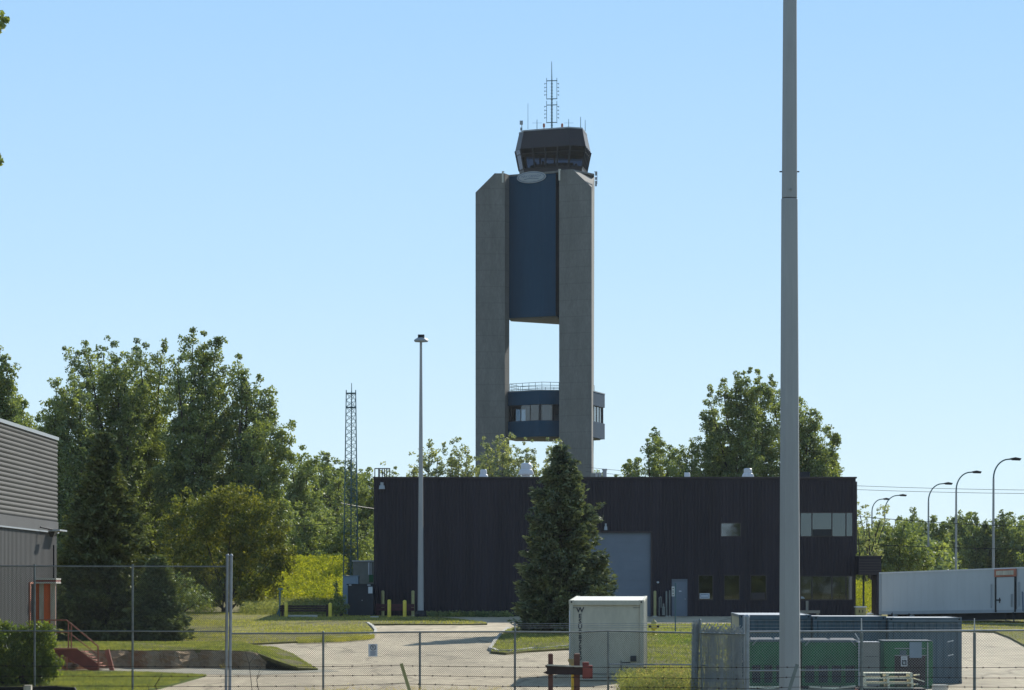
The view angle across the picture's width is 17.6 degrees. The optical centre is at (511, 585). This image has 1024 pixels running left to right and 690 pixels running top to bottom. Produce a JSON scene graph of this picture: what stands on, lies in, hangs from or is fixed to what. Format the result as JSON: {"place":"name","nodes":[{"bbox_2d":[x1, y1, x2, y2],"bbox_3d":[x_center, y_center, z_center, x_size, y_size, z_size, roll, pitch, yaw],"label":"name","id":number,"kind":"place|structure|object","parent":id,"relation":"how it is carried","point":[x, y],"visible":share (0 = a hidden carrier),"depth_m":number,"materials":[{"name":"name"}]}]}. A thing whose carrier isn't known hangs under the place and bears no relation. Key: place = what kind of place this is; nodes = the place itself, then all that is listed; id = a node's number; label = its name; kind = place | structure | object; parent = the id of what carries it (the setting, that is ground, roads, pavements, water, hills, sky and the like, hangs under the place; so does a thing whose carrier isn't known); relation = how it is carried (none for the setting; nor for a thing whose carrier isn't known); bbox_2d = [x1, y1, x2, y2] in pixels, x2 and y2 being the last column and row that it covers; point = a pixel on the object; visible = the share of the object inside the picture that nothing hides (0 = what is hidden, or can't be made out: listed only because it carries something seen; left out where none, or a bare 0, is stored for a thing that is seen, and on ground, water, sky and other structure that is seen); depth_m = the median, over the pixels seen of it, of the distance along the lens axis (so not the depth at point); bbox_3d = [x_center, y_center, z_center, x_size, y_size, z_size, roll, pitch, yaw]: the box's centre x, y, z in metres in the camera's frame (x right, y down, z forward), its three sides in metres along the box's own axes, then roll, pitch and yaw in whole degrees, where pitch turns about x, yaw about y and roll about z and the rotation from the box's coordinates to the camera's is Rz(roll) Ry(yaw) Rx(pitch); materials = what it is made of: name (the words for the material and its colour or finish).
{"place":"outdoors","nodes":[
{"label":"outdoors","id":0,"kind":"place"},
{"bbox_2d":[0,670,206,689],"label":"lawn strip","id":1,"kind":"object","parent":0,"point":[191,679],"visible":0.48,"depth_m":108.93,"materials":[{"name":"green plant"}]},
{"bbox_2d":[0,619,65,684],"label":"hedge","id":2,"kind":"object","parent":1,"relation":"on","point":[23,652],"visible":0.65,"depth_m":106.87,"materials":[{"name":"green plant"}]},
{"bbox_2d":[56,650,267,668],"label":"dirt bank","id":3,"kind":"structure","parent":0,"point":[214,661],"depth_m":119.94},
{"bbox_2d":[57,641,317,670],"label":"mound grass","id":4,"kind":"structure","parent":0,"point":[214,645],"depth_m":124.41,"materials":[{"name":"plant"}]},
{"bbox_2d":[99,668,332,674],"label":"gravel path","id":5,"kind":"structure","parent":0,"point":[242,671],"depth_m":117.98,"materials":[{"name":"gravel"}]},
{"bbox_2d":[57,611,486,644],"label":"lawn","id":6,"kind":"structure","parent":0,"point":[376,623],"depth_m":170.77,"materials":[{"name":"green plant"}]},
{"bbox_2d":[0,345,29,425],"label":"poplar tree","id":7,"kind":"object","parent":6,"relation":"on","point":[10,409],"visible":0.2,"depth_m":189.92,"materials":[{"name":"plant"}]},
{"bbox_2d":[57,431,196,640],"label":"spruce tree","id":8,"kind":"object","parent":6,"relation":"on","point":[99,524],"visible":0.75,"depth_m":146.99,"materials":[{"name":"green plant"}]},
{"bbox_2d":[119,554,193,640],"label":"spruce tree","id":9,"kind":"object","parent":6,"relation":"on","point":[159,606],"visible":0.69,"depth_m":145.33,"materials":[{"name":"green plant"}]},
{"bbox_2d":[173,571,212,612],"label":"dark shrub","id":10,"kind":"object","parent":6,"relation":"on","point":[188,593],"visible":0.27,"depth_m":186.29,"materials":[{"name":"plant"}]},
{"bbox_2d":[238,595,346,614],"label":"tall grass","id":11,"kind":"structure","parent":6,"relation":"on","point":[269,606],"depth_m":190.41,"materials":[{"name":"plant"}]},
{"bbox_2d":[280,605,327,616],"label":"timber barrier","id":12,"kind":"object","parent":6,"relation":"on","point":[282,610],"visible":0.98,"depth_m":184.40,"materials":[{"name":"wood"}]},
{"bbox_2d":[297,634,375,642],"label":"kerb grass","id":13,"kind":"structure","parent":6,"relation":"on","point":[353,636],"depth_m":147.52,"materials":[{"name":"plant"}]},
{"bbox_2d":[331,581,349,615],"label":"thistle","id":14,"kind":"object","parent":6,"relation":"on","point":[340,609],"visible":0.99,"depth_m":184.47,"materials":[{"name":"plant"}]},
{"bbox_2d":[343,576,358,613],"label":"pale blue cabinet","id":15,"kind":"object","parent":6,"relation":"on","point":[350,580],"visible":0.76,"depth_m":189.00,"materials":[{"name":"metal"}]},
{"bbox_2d":[347,584,374,615],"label":"utility cabinet","id":16,"kind":"object","parent":6,"relation":"on","point":[361,599],"visible":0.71,"depth_m":186.00,"materials":[{"name":"metal"}]},
{"bbox_2d":[414,334,427,616],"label":"disc lamp post","id":17,"kind":"object","parent":6,"relation":"on","point":[420,611],"visible":0.98,"depth_m":183.40,"materials":[{"name":"metal"}]},
{"bbox_2d":[58,574,953,615],"bbox_3d":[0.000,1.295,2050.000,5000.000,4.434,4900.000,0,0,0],"label":"ground","id":18,"kind":"structure","parent":0,"point":[234,609],"depth_m":204.49,"materials":[{"name":"green plant"}]},
{"bbox_2d":[0,10,9,165],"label":"maple tree","id":19,"kind":"object","parent":18,"relation":"on","point":[5,20],"visible":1,"depth_m":39.98,"materials":[{"name":"plant"}]},
{"bbox_2d":[12,392,37,428],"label":"poplar tree","id":20,"kind":"object","parent":18,"relation":"on","point":[30,419],"visible":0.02,"depth_m":201.23,"materials":[{"name":"plant"}]},
{"bbox_2d":[0,418,66,665],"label":"grey warehouse","id":21,"kind":"structure","parent":18,"relation":"on","point":[29,530],"depth_m":116.49,"materials":[{"name":"corrugated metal"},{"name":"steel"}]},
{"bbox_2d":[0,686,76,689],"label":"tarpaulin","id":22,"kind":"object","parent":18,"relation":"on","point":[42,688],"visible":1,"depth_m":97.00,"materials":[{"name":"plastic"}]},
{"bbox_2d":[34,368,97,588],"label":"poplar tree","id":23,"kind":"object","parent":18,"relation":"on","point":[72,459],"visible":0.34,"depth_m":214.33,"materials":[{"name":"green plant"}]},
{"bbox_2d":[62,335,158,570],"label":"poplar tree","id":24,"kind":"object","parent":18,"relation":"on","point":[116,422],"visible":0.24,"depth_m":220.48,"materials":[{"name":"green plant"}]},
{"bbox_2d":[0,554,232,689],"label":"tall chain link fence","id":25,"kind":"object","parent":18,"relation":"on","point":[227,569],"visible":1,"depth_m":103.03,"materials":[{"name":"metal"}]},
{"bbox_2d":[120,337,185,560],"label":"poplar tree","id":26,"kind":"object","parent":18,"relation":"on","point":[152,422],"visible":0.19,"depth_m":223.75,"materials":[{"name":"green plant"}]},
{"bbox_2d":[137,326,239,580],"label":"poplar tree","id":27,"kind":"object","parent":18,"relation":"on","point":[194,458],"visible":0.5,"depth_m":218.72,"materials":[{"name":"green plant"}]},
{"bbox_2d":[176,587,218,612],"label":"bush","id":28,"kind":"object","parent":18,"relation":"on","point":[195,610],"visible":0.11,"depth_m":192.75,"materials":[{"name":"plant"}]},
{"bbox_2d":[153,482,297,611],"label":"tree","id":29,"kind":"object","parent":18,"relation":"on","point":[216,505],"visible":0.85,"depth_m":196.73,"materials":[{"name":"green plant"}]},
{"bbox_2d":[203,353,299,587],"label":"poplar tree","id":30,"kind":"object","parent":18,"relation":"on","point":[251,451],"visible":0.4,"depth_m":217.05,"materials":[{"name":"green plant"}]},
{"bbox_2d":[262,553,349,600],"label":"goldenrod","id":31,"kind":"object","parent":18,"relation":"on","point":[308,578],"visible":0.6,"depth_m":214.03,"materials":[{"name":"yellow plant"}]},
{"bbox_2d":[280,445,331,544],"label":"deciduous tree","id":32,"kind":"object","parent":18,"relation":"on","point":[297,489],"visible":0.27,"depth_m":260.65,"materials":[{"name":"green plant"}]},
{"bbox_2d":[289,540,341,556],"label":"glossy shrub","id":33,"kind":"object","parent":18,"relation":"on","point":[302,546],"visible":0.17,"depth_m":235.68,"materials":[{"name":"plant"}]},
{"bbox_2d":[286,500,354,557],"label":"deciduous tree","id":34,"kind":"object","parent":18,"relation":"on","point":[305,533],"visible":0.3,"depth_m":238.15,"materials":[{"name":"plant"}]},
{"bbox_2d":[303,451,358,551],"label":"deciduous tree","id":35,"kind":"object","parent":18,"relation":"on","point":[331,486],"visible":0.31,"depth_m":269.76,"materials":[{"name":"plant"}]},
{"bbox_2d":[319,508,373,575],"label":"deciduous tree","id":36,"kind":"object","parent":18,"relation":"on","point":[362,543],"visible":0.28,"depth_m":239.87,"materials":[{"name":"plant"}]},
{"bbox_2d":[342,383,357,596],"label":"lattice mast","id":37,"kind":"object","parent":18,"relation":"on","point":[353,495],"visible":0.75,"depth_m":204.98,"materials":[{"name":"metal"}]},
{"bbox_2d":[338,460,373,555],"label":"deciduous tree","id":38,"kind":"object","parent":18,"relation":"on","point":[362,489],"visible":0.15,"depth_m":275.31,"materials":[{"name":"plant"}]},
{"bbox_2d":[352,560,373,583],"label":"grey shed","id":39,"kind":"structure","parent":18,"relation":"on","point":[363,570],"depth_m":195.00,"materials":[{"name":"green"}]},
{"bbox_2d":[353,467,373,553],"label":"deciduous tree","id":40,"kind":"object","parent":18,"relation":"on","point":[369,503],"visible":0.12,"depth_m":278.46,"materials":[{"name":"plant"}]},
{"bbox_2d":[298,683,510,689],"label":"fence weeds","id":41,"kind":"object","parent":18,"relation":"on","point":[403,688],"visible":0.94,"depth_m":98.54,"materials":[{"name":"plant"}]},
{"bbox_2d":[406,439,445,476],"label":"birch tree","id":42,"kind":"object","parent":18,"relation":"on","point":[426,466],"visible":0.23,"depth_m":227.69,"materials":[{"name":"plant"}]},
{"bbox_2d":[232,622,691,689],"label":"chain link fence","id":43,"kind":"object","parent":18,"relation":"on","point":[449,681],"visible":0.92,"depth_m":103.03,"materials":[{"name":"metal"}]},
{"bbox_2d":[439,436,487,476],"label":"birch tree","id":44,"kind":"object","parent":18,"relation":"on","point":[454,463],"visible":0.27,"depth_m":230.14,"materials":[{"name":"plant"}]},
{"bbox_2d":[472,432,523,476],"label":"birch tree","id":45,"kind":"object","parent":18,"relation":"on","point":[507,460],"visible":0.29,"depth_m":226.48,"materials":[{"name":"plant"}]},
{"bbox_2d":[5,663,1023,689],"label":"barbed wire fence","id":46,"kind":"object","parent":18,"relation":"on","point":[401,665],"visible":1,"depth_m":22.00,"materials":[{"name":"metal"}]},
{"bbox_2d":[506,437,540,476],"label":"birch tree","id":47,"kind":"object","parent":18,"relation":"on","point":[532,458],"visible":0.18,"depth_m":228.10,"materials":[{"name":"plant"}]},
{"bbox_2d":[476,61,604,476],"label":"control tower","id":48,"kind":"structure","parent":18,"relation":"on","point":[535,240],"depth_m":393.53,"materials":[{"name":"concrete"}]},
{"bbox_2d":[509,404,538,421],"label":"pod window","id":49,"kind":"structure","parent":48,"relation":"in","point":[517,412],"depth_m":393.68,"materials":[{"name":"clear glass"}]},
{"bbox_2d":[520,145,568,168],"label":"cab window","id":50,"kind":"structure","parent":48,"relation":"in","point":[555,156],"depth_m":392.82,"materials":[{"name":"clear glass"}]},
{"bbox_2d":[539,404,558,420],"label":"pod window","id":51,"kind":"structure","parent":48,"relation":"in","point":[546,411],"depth_m":392.24,"materials":[{"name":"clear glass"}]},
{"bbox_2d":[568,145,584,166],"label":"cab window","id":52,"kind":"structure","parent":48,"relation":"in","point":[575,158],"depth_m":391.62,"materials":[{"name":"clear glass"}]},
{"bbox_2d":[532,437,577,476],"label":"birch tree","id":53,"kind":"object","parent":18,"relation":"on","point":[548,449],"visible":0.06,"depth_m":226.14,"materials":[{"name":"plant"}]},
{"bbox_2d":[373,463,881,615],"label":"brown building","id":54,"kind":"structure","parent":18,"relation":"on","point":[709,546],"depth_m":188.00,"materials":[{"name":"metal"}]},
{"bbox_2d":[588,531,651,615],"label":"garage door","id":55,"kind":"structure","parent":54,"relation":"in","point":[630,552],"depth_m":188.11,"materials":[{"name":"grey metal"}]},
{"bbox_2d":[672,579,686,615],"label":"door","id":56,"kind":"structure","parent":54,"relation":"in","point":[681,584],"depth_m":188.06,"materials":[{"name":"metal"}]},
{"bbox_2d":[698,575,713,599],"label":"window","id":57,"kind":"structure","parent":54,"relation":"in","point":[705,583],"depth_m":188.11,"materials":[{"name":"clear glass"}]},
{"bbox_2d":[721,523,740,536],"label":"window","id":58,"kind":"structure","parent":54,"relation":"in","point":[727,529],"depth_m":188.11,"materials":[{"name":"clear glass"}]},
{"bbox_2d":[724,575,739,599],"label":"window","id":59,"kind":"structure","parent":54,"relation":"in","point":[731,582],"depth_m":188.11,"materials":[{"name":"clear glass"}]},
{"bbox_2d":[750,575,766,599],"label":"window","id":60,"kind":"structure","parent":54,"relation":"in","point":[758,583],"depth_m":188.11,"materials":[{"name":"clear glass"}]},
{"bbox_2d":[799,512,852,536],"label":"window","id":61,"kind":"structure","parent":54,"relation":"in","point":[811,524],"depth_m":188.11,"materials":[{"name":"glass"}]},
{"bbox_2d":[800,576,852,599],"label":"window","id":62,"kind":"structure","parent":54,"relation":"in","point":[811,587],"depth_m":188.11,"materials":[{"name":"glass"}]},
{"bbox_2d":[621,426,693,476],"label":"poplar tree","id":63,"kind":"object","parent":18,"relation":"on","point":[655,462],"visible":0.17,"depth_m":246.11,"materials":[{"name":"green plant"}]},
{"bbox_2d":[611,665,703,689],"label":"fence weeds","id":64,"kind":"object","parent":18,"relation":"on","point":[625,684],"visible":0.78,"depth_m":99.10,"materials":[{"name":"plant"}]},
{"bbox_2d":[667,437,719,476],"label":"poplar tree","id":65,"kind":"object","parent":18,"relation":"on","point":[694,463],"visible":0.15,"depth_m":250.65,"materials":[{"name":"plant"}]},
{"bbox_2d":[689,619,699,689],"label":"roll","id":66,"kind":"object","parent":18,"relation":"on","point":[695,648],"visible":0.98,"depth_m":98.19,"materials":[{"name":"metal"}]},
{"bbox_2d":[698,616,744,689],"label":"folded gate mesh","id":67,"kind":"object","parent":18,"relation":"on","point":[720,659],"depth_m":98.06,"materials":[{"name":"metal"}]},
{"bbox_2d":[694,366,779,476],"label":"poplar tree","id":68,"kind":"object","parent":18,"relation":"on","point":[738,455],"visible":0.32,"depth_m":250.58,"materials":[{"name":"green plant"}]},
{"bbox_2d":[779,0,799,689],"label":"grey pole","id":69,"kind":"object","parent":18,"relation":"on","point":[789,630],"visible":1,"depth_m":55.88,"materials":[{"name":"metal"}]},
{"bbox_2d":[767,373,843,476],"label":"poplar tree","id":70,"kind":"object","parent":18,"relation":"on","point":[815,460],"visible":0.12,"depth_m":255.55,"materials":[{"name":"green plant"}]},
{"bbox_2d":[856,579,871,612],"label":"bush","id":71,"kind":"object","parent":18,"relation":"on","point":[867,595],"visible":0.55,"depth_m":196.79,"materials":[{"name":"plant"}]},
{"bbox_2d":[856,497,889,586],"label":"tree","id":72,"kind":"object","parent":18,"relation":"on","point":[874,548],"visible":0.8,"depth_m":226.48,"materials":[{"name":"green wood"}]},
{"bbox_2d":[745,615,1023,689],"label":"chain link fence","id":73,"kind":"object","parent":18,"relation":"on","point":[747,654],"visible":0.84,"depth_m":92.02,"materials":[{"name":"metal"}]},
{"bbox_2d":[855,687,925,689],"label":"pallet crate","id":74,"kind":"object","parent":18,"relation":"on","point":[858,688],"visible":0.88,"depth_m":98.98,"materials":[{"name":"wood"}]},
{"bbox_2d":[863,683,913,687],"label":"pallet","id":75,"kind":"object","parent":74,"relation":"on","point":[886,684],"visible":0.65,"depth_m":99.03,"materials":[{"name":"brown wood"}]},
{"bbox_2d":[863,678,912,682],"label":"pallet","id":76,"kind":"object","parent":75,"relation":"on","point":[888,681],"visible":0.59,"depth_m":99.00,"materials":[{"name":"brown wood"}]},
{"bbox_2d":[863,672,912,677],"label":"pallet","id":77,"kind":"object","parent":76,"relation":"on","point":[910,674],"visible":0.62,"depth_m":99.00,"materials":[{"name":"brown wood"}]},
{"bbox_2d":[856,519,935,581],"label":"round tree","id":78,"kind":"object","parent":18,"relation":"on","point":[901,559],"visible":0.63,"depth_m":237.49,"materials":[{"name":"green plant"}]},
{"bbox_2d":[856,519,966,599],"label":"woodland","id":79,"kind":"object","parent":18,"relation":"on","point":[943,561],"visible":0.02,"depth_m":303.22,"materials":[{"name":"plant"}]},
{"bbox_2d":[916,514,957,569],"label":"tree","id":80,"kind":"object","parent":18,"relation":"on","point":[936,533],"visible":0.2,"depth_m":333.99,"materials":[{"name":"plant"}]},
{"bbox_2d":[946,509,972,568],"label":"tree","id":81,"kind":"object","parent":18,"relation":"on","point":[961,531],"visible":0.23,"depth_m":368.82,"materials":[{"name":"plant"}]},
{"bbox_2d":[955,470,981,569],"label":"street lamp","id":82,"kind":"object","parent":18,"relation":"on","point":[976,471],"visible":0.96,"depth_m":275.93,"materials":[{"name":"metal"}]},
{"bbox_2d":[954,511,991,568],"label":"tree","id":83,"kind":"object","parent":18,"relation":"on","point":[975,558],"visible":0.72,"depth_m":346.09,"materials":[{"name":"plant"}]},
{"bbox_2d":[982,509,1017,567],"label":"tree","id":84,"kind":"object","parent":18,"relation":"on","point":[1003,555],"visible":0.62,"depth_m":345.45,"materials":[{"name":"plant"}]},
{"bbox_2d":[992,457,1021,567],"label":"street lamp","id":85,"kind":"object","parent":18,"relation":"on","point":[993,517],"visible":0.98,"depth_m":246.95,"materials":[{"name":"metal"}]},
{"bbox_2d":[1007,515,1023,566],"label":"tree","id":86,"kind":"object","parent":18,"relation":"on","point":[1018,537],"visible":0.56,"depth_m":342.08,"materials":[{"name":"plant"}]},
{"bbox_2d":[0,0,1023,528],"label":"sky","id":87,"kind":"structure","parent":0,"point":[295,183],"materials":[{"name":"blue"}]},
{"bbox_2d":[57,616,1023,689],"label":"road","id":88,"kind":"structure","parent":0,"point":[448,653],"depth_m":124.20,"materials":[{"name":"concrete"}]},
{"bbox_2d":[36,619,104,670],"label":"entrance steps","id":89,"kind":"structure","parent":88,"relation":"on","point":[76,653],"depth_m":118.00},
{"bbox_2d":[375,603,413,614],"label":"guard rail","id":90,"kind":"object","parent":88,"relation":"on","point":[377,605],"visible":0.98,"depth_m":186.90,"materials":[{"name":"metal"}]},
{"bbox_2d":[426,610,514,616],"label":"foundation weeds","id":91,"kind":"object","parent":88,"relation":"on","point":[473,614],"visible":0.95,"depth_m":186.61,"materials":[{"name":"plant"}]},
{"bbox_2d":[543,653,592,689],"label":"red barrier","id":92,"kind":"object","parent":88,"relation":"on","point":[578,672],"visible":0.99,"depth_m":100.50,"materials":[{"name":"brown metal"}]},
{"bbox_2d":[569,596,646,680],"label":"white container","id":93,"kind":"object","parent":88,"relation":"on","point":[607,609],"visible":0.71,"depth_m":110.39,"materials":[{"name":"metal"}]},
{"bbox_2d":[731,612,810,676],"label":"blue container","id":94,"kind":"object","parent":88,"relation":"on","point":[736,619],"visible":0.31,"depth_m":110.03,"materials":[{"name":"metal"}]},
{"bbox_2d":[749,637,800,688],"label":"green dumpster","id":95,"kind":"object","parent":88,"relation":"on","point":[766,651],"visible":0.32,"depth_m":105.00,"materials":[{"name":"paint"}]},
{"bbox_2d":[800,638,859,688],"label":"green dumpster","id":96,"kind":"object","parent":88,"relation":"on","point":[848,652],"visible":0.75,"depth_m":105.00,"materials":[{"name":"paint"}]},
{"bbox_2d":[811,615,885,681],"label":"blue container","id":97,"kind":"object","parent":88,"relation":"on","point":[876,636],"visible":0.41,"depth_m":109.28,"materials":[{"name":"metal"}]},
{"bbox_2d":[863,641,879,686],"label":"grey locker","id":98,"kind":"object","parent":88,"relation":"on","point":[869,658],"visible":0.5,"depth_m":104.60,"materials":[{"name":"white metal"}]},
{"bbox_2d":[878,640,932,688],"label":"green enclosure","id":99,"kind":"object","parent":88,"relation":"on","point":[905,652],"visible":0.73,"depth_m":105.18,"materials":[{"name":"paint"}]},
{"bbox_2d":[895,656,925,685],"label":"door","id":100,"kind":"structure","parent":99,"relation":"in","point":[897,658],"depth_m":105.19,"materials":[{"name":"metal"}]},
{"bbox_2d":[886,616,961,683],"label":"blue container","id":101,"kind":"object","parent":88,"relation":"on","point":[946,651],"visible":0.49,"depth_m":108.53,"materials":[{"name":"metal"}]},
{"bbox_2d":[491,622,743,689],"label":"lawn island","id":102,"kind":"structure","parent":0,"point":[526,651],"depth_m":136.79,"materials":[{"name":"green plant"}]},
{"bbox_2d":[508,442,618,633],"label":"spruce tree","id":103,"kind":"object","parent":102,"relation":"on","point":[560,568],"visible":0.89,"depth_m":155.60,"materials":[{"name":"green plant"}]},
{"bbox_2d":[653,633,691,644],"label":"grass tufts","id":104,"kind":"object","parent":102,"relation":"on","point":[680,640],"visible":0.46,"depth_m":145.26,"materials":[{"name":"plant"}]},
{"bbox_2d":[879,615,1023,645],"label":"lawn verge","id":105,"kind":"structure","parent":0,"point":[1013,638],"depth_m":164.67,"materials":[{"name":"green plant"}]},
{"bbox_2d":[879,567,1023,621],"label":"box trailer","id":106,"kind":"object","parent":105,"relation":"on","point":[985,594],"visible":0.81,"depth_m":175.71,"materials":[{"name":"white metal"}]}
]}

